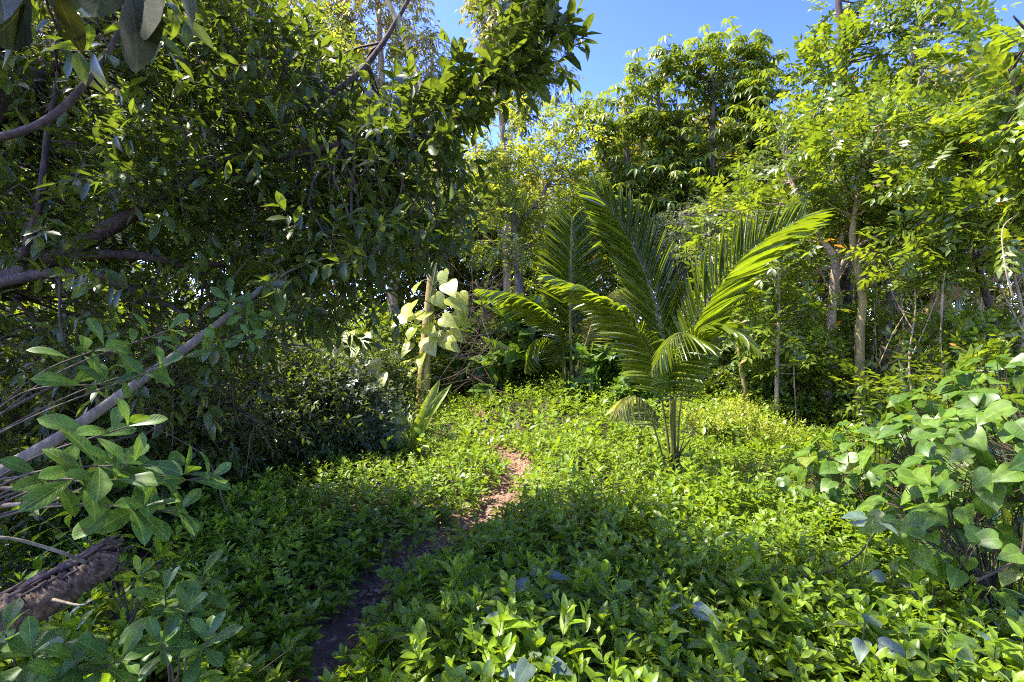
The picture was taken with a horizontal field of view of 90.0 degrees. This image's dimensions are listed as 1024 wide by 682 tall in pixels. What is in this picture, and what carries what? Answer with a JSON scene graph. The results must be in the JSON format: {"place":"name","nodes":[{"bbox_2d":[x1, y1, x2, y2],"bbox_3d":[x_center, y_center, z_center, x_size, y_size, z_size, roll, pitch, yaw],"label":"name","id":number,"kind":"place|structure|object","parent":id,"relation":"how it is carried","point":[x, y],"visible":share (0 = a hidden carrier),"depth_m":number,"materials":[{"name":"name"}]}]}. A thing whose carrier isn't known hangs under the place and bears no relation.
{"place":"outdoors","nodes":[
{"label":"outdoors","id":0,"kind":"place"},
{"bbox_2d":[258,401,549,681],"bbox_3d":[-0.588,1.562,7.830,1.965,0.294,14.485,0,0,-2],"label":"path","id":1,"kind":"structure","parent":0,"point":[342,633],"depth_m":3.63,"materials":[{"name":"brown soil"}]},
{"bbox_2d":[0,364,1023,681],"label":"ground","id":2,"kind":"structure","parent":0,"point":[518,426],"depth_m":5.15,"materials":[{"name":"soil"}]},
{"bbox_2d":[0,534,134,633],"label":"broken log","id":3,"kind":"object","parent":2,"relation":"on","point":[44,594],"visible":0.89,"depth_m":2.00,"materials":[{"name":"brown wood"}]},
{"bbox_2d":[0,277,183,448],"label":"leafy shrub","id":4,"kind":"object","parent":2,"relation":"on","point":[17,312],"visible":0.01,"depth_m":5.12,"materials":[{"name":"green plant"}]},
{"bbox_2d":[0,279,225,569],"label":"dark shrub","id":5,"kind":"object","parent":2,"relation":"on","point":[7,444],"visible":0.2,"depth_m":3.71,"materials":[{"name":"green plant"}]},
{"bbox_2d":[0,115,241,284],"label":"sunlit tree","id":6,"kind":"object","parent":2,"relation":"on","point":[72,223],"visible":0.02,"depth_m":9.95,"materials":[{"name":"green plant"}]},
{"bbox_2d":[0,301,293,548],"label":"dark shrub","id":7,"kind":"object","parent":2,"relation":"on","point":[163,493],"visible":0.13,"depth_m":4.26,"materials":[{"name":"green plant"}]},
{"bbox_2d":[12,1,287,271],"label":"gum tree","id":8,"kind":"object","parent":2,"relation":"on","point":[114,91],"visible":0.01,"depth_m":12.65,"materials":[{"name":"green plant"}]},
{"bbox_2d":[46,263,265,325],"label":"leafy shrub","id":9,"kind":"object","parent":2,"relation":"on","point":[160,281],"depth_m":9.15,"materials":[{"name":"green plant"}]},
{"bbox_2d":[75,296,339,521],"bbox_3d":[-3.013,0.801,5.155,2.432,2.490,2.513,0,0,33],"label":"dark shrub","id":10,"kind":"object","parent":2,"relation":"on","point":[269,453],"visible":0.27,"depth_m":5.01,"materials":[{"name":"green plant"}]},
{"bbox_2d":[0,99,435,481],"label":"leaning tree","id":11,"kind":"object","parent":2,"relation":"on","point":[305,247],"visible":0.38,"depth_m":2.78,"materials":[{"name":"grey plant"}]},
{"bbox_2d":[209,277,295,351],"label":"leafy branch","id":12,"kind":"object","parent":11,"relation":"hanging from","point":[251,318],"visible":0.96,"depth_m":2.58,"materials":[{"name":"green plant"}]},
{"bbox_2d":[135,289,368,442],"bbox_3d":[-3.311,0.656,6.539,3.142,3.112,3.040,0,0,-23],"label":"dark shrub","id":13,"kind":"object","parent":2,"relation":"on","point":[320,348],"visible":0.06,"depth_m":6.33,"materials":[{"name":"green plant"}]},
{"bbox_2d":[196,353,330,480],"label":"bush","id":14,"kind":"object","parent":2,"relation":"on","point":[294,446],"visible":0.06,"depth_m":5.42,"materials":[{"name":"green plant"}]},
{"bbox_2d":[0,0,601,441],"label":"spreading tree","id":15,"kind":"object","parent":2,"relation":"on","point":[188,194],"visible":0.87,"depth_m":2.95,"materials":[{"name":"green plant"}]},
{"bbox_2d":[0,0,196,72],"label":"overhanging branch","id":16,"kind":"object","parent":15,"relation":"attached to","point":[141,24],"visible":1,"depth_m":1.01,"materials":[{"name":"green plant"}]},
{"bbox_2d":[0,0,214,141],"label":"hanging branch","id":17,"kind":"object","parent":15,"relation":"attached to","point":[77,61],"visible":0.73,"depth_m":1.72,"materials":[{"name":"green plant"}]},
{"bbox_2d":[220,321,398,480],"bbox_3d":[-2.652,0.846,5.958,2.513,2.490,2.432,0,0,0],"label":"dark shrub","id":18,"kind":"object","parent":2,"relation":"on","point":[319,389],"visible":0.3,"depth_m":5.70,"materials":[{"name":"green plant"}]},
{"bbox_2d":[197,0,429,275],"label":"sunlit tree","id":19,"kind":"object","parent":2,"relation":"on","point":[338,36],"depth_m":14.01,"materials":[{"name":"green plant"}]},
{"bbox_2d":[278,337,417,474],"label":"grey shrub","id":20,"kind":"object","parent":2,"relation":"on","point":[388,431],"visible":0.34,"depth_m":6.13,"materials":[{"name":"green plant"}]},
{"bbox_2d":[332,322,387,442],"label":"climbing vine","id":21,"kind":"object","parent":2,"relation":"on","point":[375,364],"visible":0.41,"depth_m":6.55,"materials":[{"name":"green plant"}]},
{"bbox_2d":[304,290,420,392],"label":"leafy shrub","id":22,"kind":"object","parent":2,"relation":"on","point":[383,323],"visible":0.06,"depth_m":11.05,"materials":[{"name":"green plant"}]},
{"bbox_2d":[256,0,469,336],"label":"gum tree","id":23,"kind":"object","parent":2,"relation":"on","point":[383,23],"visible":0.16,"depth_m":18.72,"materials":[{"name":"green plant"}]},
{"bbox_2d":[301,314,441,454],"bbox_3d":[-2.230,0.860,7.449,2.513,2.490,2.432,0,0,-26],"label":"dark shrub","id":24,"kind":"object","parent":2,"relation":"on","point":[388,367],"visible":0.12,"depth_m":7.50,"materials":[{"name":"green plant"}]},
{"bbox_2d":[323,0,440,417],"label":"tall tree","id":25,"kind":"object","parent":2,"relation":"on","point":[426,385],"visible":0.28,"depth_m":9.94,"materials":[{"name":"brown plant"}]},
{"bbox_2d":[333,304,445,400],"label":"leafy shrub","id":26,"kind":"object","parent":2,"relation":"on","point":[408,355],"visible":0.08,"depth_m":12.28,"materials":[{"name":"green plant"}]},
{"bbox_2d":[388,378,451,457],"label":"palm seedling","id":27,"kind":"object","parent":2,"relation":"on","point":[432,402],"visible":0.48,"depth_m":6.55,"materials":[{"name":"green plant"}]},
{"bbox_2d":[391,229,471,410],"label":"climbing vine","id":28,"kind":"object","parent":2,"relation":"on","point":[458,316],"visible":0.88,"depth_m":9.57,"materials":[{"name":"green plant"}]},
{"bbox_2d":[414,302,495,399],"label":"leafy shrub","id":29,"kind":"object","parent":2,"relation":"on","point":[442,370],"visible":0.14,"depth_m":13.65,"materials":[{"name":"green plant"}]},
{"bbox_2d":[421,259,529,401],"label":"twig thicket","id":30,"kind":"object","parent":2,"relation":"on","point":[476,343],"visible":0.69,"depth_m":11.27,"materials":[{"name":"green plant"}]},
{"bbox_2d":[464,325,551,403],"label":"leafy shrub","id":31,"kind":"object","parent":2,"relation":"on","point":[513,371],"visible":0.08,"depth_m":12.45,"materials":[{"name":"green plant"}]},
{"bbox_2d":[437,286,583,400],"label":"broadleaf bush","id":32,"kind":"object","parent":2,"relation":"on","point":[507,357],"visible":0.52,"depth_m":11.80,"materials":[{"name":"green plant"}]},
{"bbox_2d":[0,366,1023,681],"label":"ground cover","id":33,"kind":"object","parent":2,"relation":"on","point":[426,632],"visible":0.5,"depth_m":3.00,"materials":[{"name":"green plant"}]},
{"bbox_2d":[0,598,148,681],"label":"broadleaf shrub","id":34,"kind":"object","parent":33,"relation":"on","point":[80,646],"visible":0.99,"depth_m":1.50,"materials":[{"name":"green plant"}]},
{"bbox_2d":[11,502,191,623],"bbox_3d":[-1.874,1.007,2.323,0.703,0.589,0.360,0,0,-21],"label":"broadleaf shrub","id":35,"kind":"object","parent":33,"relation":"on","point":[147,564],"visible":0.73,"depth_m":2.34,"materials":[{"name":"green plant"}]},
{"bbox_2d":[0,313,221,433],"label":"broadleaf shrub","id":36,"kind":"object","parent":33,"relation":"on","point":[96,370],"visible":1,"depth_m":1.96,"materials":[{"name":"green plant"}]},
{"bbox_2d":[0,397,231,545],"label":"broadleaf shrub","id":37,"kind":"object","parent":33,"relation":"on","point":[96,481],"visible":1,"depth_m":1.34,"materials":[{"name":"green plant"}]},
{"bbox_2d":[0,256,310,511],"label":"twig thicket","id":38,"kind":"object","parent":33,"relation":"on","point":[172,372],"visible":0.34,"depth_m":3.57,"materials":[{"name":"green plant"}]},
{"bbox_2d":[119,549,242,681],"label":"broadleaf shrub","id":39,"kind":"object","parent":33,"relation":"on","point":[171,637],"visible":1,"depth_m":1.59,"materials":[{"name":"green plant"}]},
{"bbox_2d":[413,94,616,296],"bbox_3d":[0.045,-2.720,13.846,5.458,8.015,3.369,0,0,0],"label":"yellow leaved tree","id":40,"kind":"object","parent":2,"relation":"on","point":[516,240],"visible":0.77,"depth_m":13.47,"materials":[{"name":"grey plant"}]},
{"bbox_2d":[13,2,1023,373],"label":"forest","id":41,"kind":"object","parent":2,"relation":"on","point":[461,274],"visible":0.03,"depth_m":21.66,"materials":[{"name":"green plant"}]},
{"bbox_2d":[453,0,584,292],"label":"gum tree","id":42,"kind":"object","parent":2,"relation":"on","point":[490,22],"visible":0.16,"depth_m":17.94,"materials":[{"name":"green plant"}]},
{"bbox_2d":[499,651,573,681],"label":"vine seedling","id":43,"kind":"object","parent":2,"relation":"on","point":[522,669],"visible":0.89,"depth_m":1.90,"materials":[{"name":"green plant"}]},
{"bbox_2d":[513,345,563,394],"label":"leafy shrub","id":44,"kind":"object","parent":2,"relation":"on","point":[545,371],"visible":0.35,"depth_m":11.88,"materials":[{"name":"green plant"}]},
{"bbox_2d":[513,566,568,603],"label":"vine seedling","id":45,"kind":"object","parent":2,"relation":"on","point":[556,575],"visible":0.45,"depth_m":2.60,"materials":[{"name":"green plant"}]},
{"bbox_2d":[491,178,631,365],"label":"dark tree","id":46,"kind":"object","parent":2,"relation":"on","point":[608,279],"visible":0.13,"depth_m":15.41,"materials":[{"name":"green plant"}]},
{"bbox_2d":[473,205,655,399],"bbox_3d":[1.147,-0.761,10.414,3.856,4.103,1.787,0,0,-33],"label":"young palm","id":47,"kind":"object","parent":2,"relation":"on","point":[560,249],"visible":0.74,"depth_m":10.39,"materials":[{"name":"green plant"}]},
{"bbox_2d":[564,340,659,409],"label":"broadleaf bush","id":48,"kind":"object","parent":2,"relation":"on","point":[592,368],"visible":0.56,"depth_m":9.95,"materials":[{"name":"green plant"}]},
{"bbox_2d":[541,43,717,328],"bbox_3d":[3.472,-3.834,15.102,5.167,10.062,3.532,0,0,0],"label":"umbrella tree","id":49,"kind":"object","parent":2,"relation":"on","point":[614,162],"visible":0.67,"depth_m":14.81,"materials":[{"name":"green plant"}]},
{"bbox_2d":[606,376,660,418],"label":"broadleaf bush","id":50,"kind":"object","parent":2,"relation":"on","point":[621,392],"visible":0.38,"depth_m":9.21,"materials":[{"name":"green plant"}]},
{"bbox_2d":[536,172,834,473],"bbox_3d":[1.770,-0.186,5.679,3.115,3.771,1.728,0,0,-21],"label":"young palm","id":51,"kind":"object","parent":2,"relation":"on","point":[701,342],"visible":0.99,"depth_m":5.79,"materials":[{"name":"green plant"}]},
{"bbox_2d":[652,587,720,627],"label":"vine seedling","id":52,"kind":"object","parent":2,"relation":"on","point":[698,607],"visible":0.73,"depth_m":2.34,"materials":[{"name":"green plant"}]},
{"bbox_2d":[615,192,763,321],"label":"grey tree","id":53,"kind":"object","parent":2,"relation":"on","point":[677,235],"visible":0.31,"depth_m":12.85,"materials":[{"name":"green plant"}]},
{"bbox_2d":[661,188,737,396],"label":"sapling","id":54,"kind":"object","parent":2,"relation":"on","point":[692,241],"visible":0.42,"depth_m":10.70,"materials":[{"name":"green plant"}]},
{"bbox_2d":[632,16,796,287],"bbox_3d":[5.944,-3.961,14.879,5.160,10.458,3.657,0,0,0],"label":"umbrella tree","id":55,"kind":"object","parent":2,"relation":"on","point":[754,54],"visible":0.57,"depth_m":14.55,"materials":[{"name":"green plant"}]},
{"bbox_2d":[656,299,773,397],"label":"leafy shrub","id":56,"kind":"object","parent":2,"relation":"on","point":[723,368],"visible":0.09,"depth_m":10.74,"materials":[{"name":"green plant"}]},
{"bbox_2d":[665,392,773,445],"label":"herb clump","id":57,"kind":"object","parent":2,"relation":"on","point":[721,422],"visible":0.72,"depth_m":7.44,"materials":[{"name":"green plant"}]},
{"bbox_2d":[706,390,789,424],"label":"herb clump","id":58,"kind":"object","parent":2,"relation":"on","point":[772,409],"visible":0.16,"depth_m":8.79,"materials":[{"name":"green plant"}]},
{"bbox_2d":[685,314,822,414],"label":"feathery shrub","id":59,"kind":"object","parent":2,"relation":"on","point":[731,355],"visible":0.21,"depth_m":9.74,"materials":[{"name":"green plant"}]},
{"bbox_2d":[682,203,826,403],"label":"sapling","id":60,"kind":"object","parent":2,"relation":"on","point":[742,375],"visible":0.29,"depth_m":9.06,"materials":[{"name":"green plant"}]},
{"bbox_2d":[711,176,804,366],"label":"sapling","id":61,"kind":"object","parent":2,"relation":"on","point":[748,224],"visible":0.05,"depth_m":10.33,"materials":[{"name":"green plant"}]},
{"bbox_2d":[723,362,794,419],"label":"broadleaf bush","id":62,"kind":"object","parent":2,"relation":"on","point":[756,389],"visible":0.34,"depth_m":9.31,"materials":[{"name":"green plant"}]},
{"bbox_2d":[719,68,812,309],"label":"umbrella tree","id":63,"kind":"object","parent":2,"relation":"on","point":[758,86],"visible":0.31,"depth_m":13.72,"materials":[{"name":"green plant"}]},
{"bbox_2d":[741,410,814,452],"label":"herb clump","id":64,"kind":"object","parent":2,"relation":"on","point":[769,432],"visible":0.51,"depth_m":7.17,"materials":[{"name":"green plant"}]},
{"bbox_2d":[707,209,855,423],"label":"sapling","id":65,"kind":"object","parent":2,"relation":"on","point":[802,358],"visible":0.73,"depth_m":8.36,"materials":[{"name":"green plant"}]},
{"bbox_2d":[775,301,830,425],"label":"sapling","id":66,"kind":"object","parent":2,"relation":"on","point":[787,326],"visible":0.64,"depth_m":8.54,"materials":[{"name":"green plant"}]},
{"bbox_2d":[729,306,880,418],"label":"feathery shrub","id":67,"kind":"object","parent":2,"relation":"on","point":[811,370],"visible":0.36,"depth_m":8.83,"materials":[{"name":"green plant"}]},
{"bbox_2d":[681,62,938,418],"bbox_3d":[5.143,-1.757,9.340,3.999,6.400,3.320,0,0,0],"label":"pale trunk tree","id":68,"kind":"object","parent":2,"relation":"on","point":[768,195],"visible":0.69,"depth_m":8.90,"materials":[{"name":"green plant"}]},
{"bbox_2d":[745,154,875,414],"bbox_3d":[5.527,-1.196,9.422,2.378,5.280,1.989,0,0,0],"label":"sapling","id":69,"kind":"object","parent":2,"relation":"on","point":[826,222],"visible":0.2,"depth_m":9.46,"materials":[{"name":"green plant"}]},
{"bbox_2d":[759,184,882,325],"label":"sapling","id":70,"kind":"object","parent":2,"relation":"on","point":[821,281],"visible":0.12,"depth_m":10.91,"materials":[{"name":"green plant"}]},
{"bbox_2d":[763,176,921,329],"bbox_3d":[6.350,-1.766,10.171,5.359,3.599,2.939,0,0,-16],"label":"twig thicket","id":71,"kind":"object","parent":2,"relation":"on","point":[825,268],"visible":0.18,"depth_m":9.42,"materials":[{"name":"green plant"}]},
{"bbox_2d":[811,289,874,400],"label":"sapling","id":72,"kind":"object","parent":2,"relation":"on","point":[847,328],"visible":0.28,"depth_m":9.13,"materials":[{"name":"green plant"}]},
{"bbox_2d":[771,290,936,402],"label":"feathery shrub","id":73,"kind":"object","parent":2,"relation":"on","point":[839,312],"visible":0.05,"depth_m":9.31,"materials":[{"name":"green plant"}]},
{"bbox_2d":[764,0,944,365],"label":"slender tree","id":74,"kind":"object","parent":2,"relation":"on","point":[852,26],"visible":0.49,"depth_m":10.89,"materials":[{"name":"green plant"}]},
{"bbox_2d":[820,613,904,676],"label":"vine seedling","id":75,"kind":"object","parent":2,"relation":"on","point":[861,649],"visible":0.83,"depth_m":2.10,"materials":[{"name":"green plant"}]},
{"bbox_2d":[808,171,919,379],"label":"sapling","id":76,"kind":"object","parent":2,"relation":"on","point":[873,251],"visible":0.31,"depth_m":9.23,"materials":[{"name":"green plant"}]},
{"bbox_2d":[841,511,898,593],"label":"vine seedling","id":77,"kind":"object","parent":2,"relation":"on","point":[859,517],"visible":0.81,"depth_m":2.53,"materials":[{"name":"green plant"}]},
{"bbox_2d":[838,276,903,401],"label":"sapling","id":78,"kind":"object","parent":2,"relation":"on","point":[879,315],"visible":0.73,"depth_m":8.74,"materials":[{"name":"green plant"}]},
{"bbox_2d":[767,81,1000,424],"bbox_3d":[6.020,-1.416,8.254,3.556,5.770,2.838,0,0,-39],"label":"pale trunk tree","id":79,"kind":"object","parent":2,"relation":"on","point":[863,144],"visible":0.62,"depth_m":8.12,"materials":[{"name":"green plant"}]},
{"bbox_2d":[865,569,919,600],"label":"vine seedling","id":80,"kind":"object","parent":2,"relation":"on","point":[877,576],"visible":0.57,"depth_m":2.59,"materials":[{"name":"green plant"}]},
{"bbox_2d":[846,129,940,379],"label":"sapling","id":81,"kind":"object","parent":2,"relation":"on","point":[900,312],"visible":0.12,"depth_m":9.18,"materials":[{"name":"green plant"}]},
{"bbox_2d":[774,414,1015,545],"bbox_3d":[2.854,1.073,4.007,1.440,1.056,1.295,0,0,32],"label":"heart leaf bush","id":82,"kind":"object","parent":2,"relation":"on","point":[858,466],"visible":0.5,"depth_m":3.94,"materials":[{"name":"green plant"}]},
{"bbox_2d":[797,295,1021,428],"bbox_3d":[6.225,0.574,8.217,2.691,2.617,2.967,0,0,-36],"label":"feathery shrub","id":83,"kind":"object","parent":2,"relation":"on","point":[934,362],"visible":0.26,"depth_m":8.06,"materials":[{"name":"green plant"}]},
{"bbox_2d":[856,213,978,389],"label":"sapling","id":84,"kind":"object","parent":2,"relation":"on","point":[883,276],"visible":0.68,"depth_m":7.72,"materials":[{"name":"green plant"}]},
{"bbox_2d":[853,286,986,375],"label":"leafy shrub","id":85,"kind":"object","parent":2,"relation":"on","point":[893,323],"visible":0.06,"depth_m":10.64,"materials":[{"name":"green plant"}]},
{"bbox_2d":[829,300,1023,461],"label":"feathery shrub","id":86,"kind":"object","parent":2,"relation":"on","point":[962,332],"visible":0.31,"depth_m":7.21,"materials":[{"name":"green plant"}]},
{"bbox_2d":[871,150,982,389],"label":"sapling","id":87,"kind":"object","parent":2,"relation":"on","point":[901,239],"visible":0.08,"depth_m":8.59,"materials":[{"name":"green plant"}]},
{"bbox_2d":[835,0,1021,380],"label":"pale trunk tree","id":88,"kind":"object","parent":2,"relation":"on","point":[934,20],"visible":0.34,"depth_m":9.85,"materials":[{"name":"green plant"}]},
{"bbox_2d":[835,86,1023,375],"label":"curved tree","id":89,"kind":"object","parent":2,"relation":"on","point":[932,224],"visible":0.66,"depth_m":7.13,"materials":[{"name":"green plant"}]},
{"bbox_2d":[854,94,1023,424],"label":"leaning tree","id":90,"kind":"object","parent":2,"relation":"on","point":[940,171],"visible":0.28,"depth_m":7.33,"materials":[{"name":"green plant"}]},
{"bbox_2d":[855,388,1023,635],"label":"heart leaf bush","id":91,"kind":"object","parent":2,"relation":"on","point":[994,486],"visible":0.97,"depth_m":2.56,"materials":[{"name":"green plant"}]},
{"bbox_2d":[975,512,1023,581],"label":"liana","id":92,"kind":"object","parent":91,"relation":"attached to","point":[998,569],"visible":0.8,"depth_m":2.30,"materials":[{"name":"brown plant"}]},
{"bbox_2d":[898,621,989,680],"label":"vine seedling","id":93,"kind":"object","parent":2,"relation":"on","point":[965,651],"visible":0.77,"depth_m":2.10,"materials":[{"name":"green plant"}]},
{"bbox_2d":[867,244,1023,404],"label":"twig thicket","id":94,"kind":"object","parent":2,"relation":"on","point":[1002,304],"visible":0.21,"depth_m":8.20,"materials":[{"name":"brown plant"}]},
{"bbox_2d":[868,353,1023,459],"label":"heart leaf bush","id":95,"kind":"object","parent":2,"relation":"on","point":[963,399],"visible":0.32,"depth_m":4.75,"materials":[{"name":"green plant"}]},
{"bbox_2d":[877,291,1020,398],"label":"feathery shrub","id":96,"kind":"object","parent":2,"relation":"on","point":[970,307],"visible":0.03,"depth_m":9.29,"materials":[{"name":"green plant"}]},
{"bbox_2d":[896,202,1020,374],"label":"sapling","id":97,"kind":"object","parent":2,"relation":"on","point":[975,281],"visible":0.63,"depth_m":7.25,"materials":[{"name":"green plant"}]},
{"bbox_2d":[906,324,1022,461],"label":"feathery shrub","id":98,"kind":"object","parent":2,"relation":"on","point":[993,346],"visible":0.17,"depth_m":6.69,"materials":[{"name":"green plant"}]},
{"bbox_2d":[909,0,1023,234],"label":"overhanging tree","id":99,"kind":"object","parent":2,"relation":"on","point":[998,59],"visible":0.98,"depth_m":6.29,"materials":[{"name":"green plant"}]},
{"bbox_2d":[914,145,1023,326],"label":"sapling","id":100,"kind":"object","parent":2,"relation":"on","point":[981,307],"visible":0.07,"depth_m":7.88,"materials":[{"name":"green plant"}]},
{"bbox_2d":[915,295,1023,407],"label":"leafy shrub","id":101,"kind":"object","parent":2,"relation":"on","point":[1007,312],"visible":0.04,"depth_m":9.05,"materials":[{"name":"green plant"}]},
{"bbox_2d":[940,163,1023,351],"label":"sapling","id":102,"kind":"object","parent":2,"relation":"on","point":[1016,282],"visible":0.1,"depth_m":7.57,"materials":[{"name":"green plant"}]},
{"bbox_2d":[966,586,1023,623],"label":"vine seedling","id":103,"kind":"object","parent":2,"relation":"on","point":[1005,597],"visible":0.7,"depth_m":2.40,"materials":[{"name":"green plant"}]},
{"bbox_2d":[12,0,1023,339],"label":"sky","id":104,"kind":"structure","parent":0,"point":[624,25],"materials":[{"name":"blue"}]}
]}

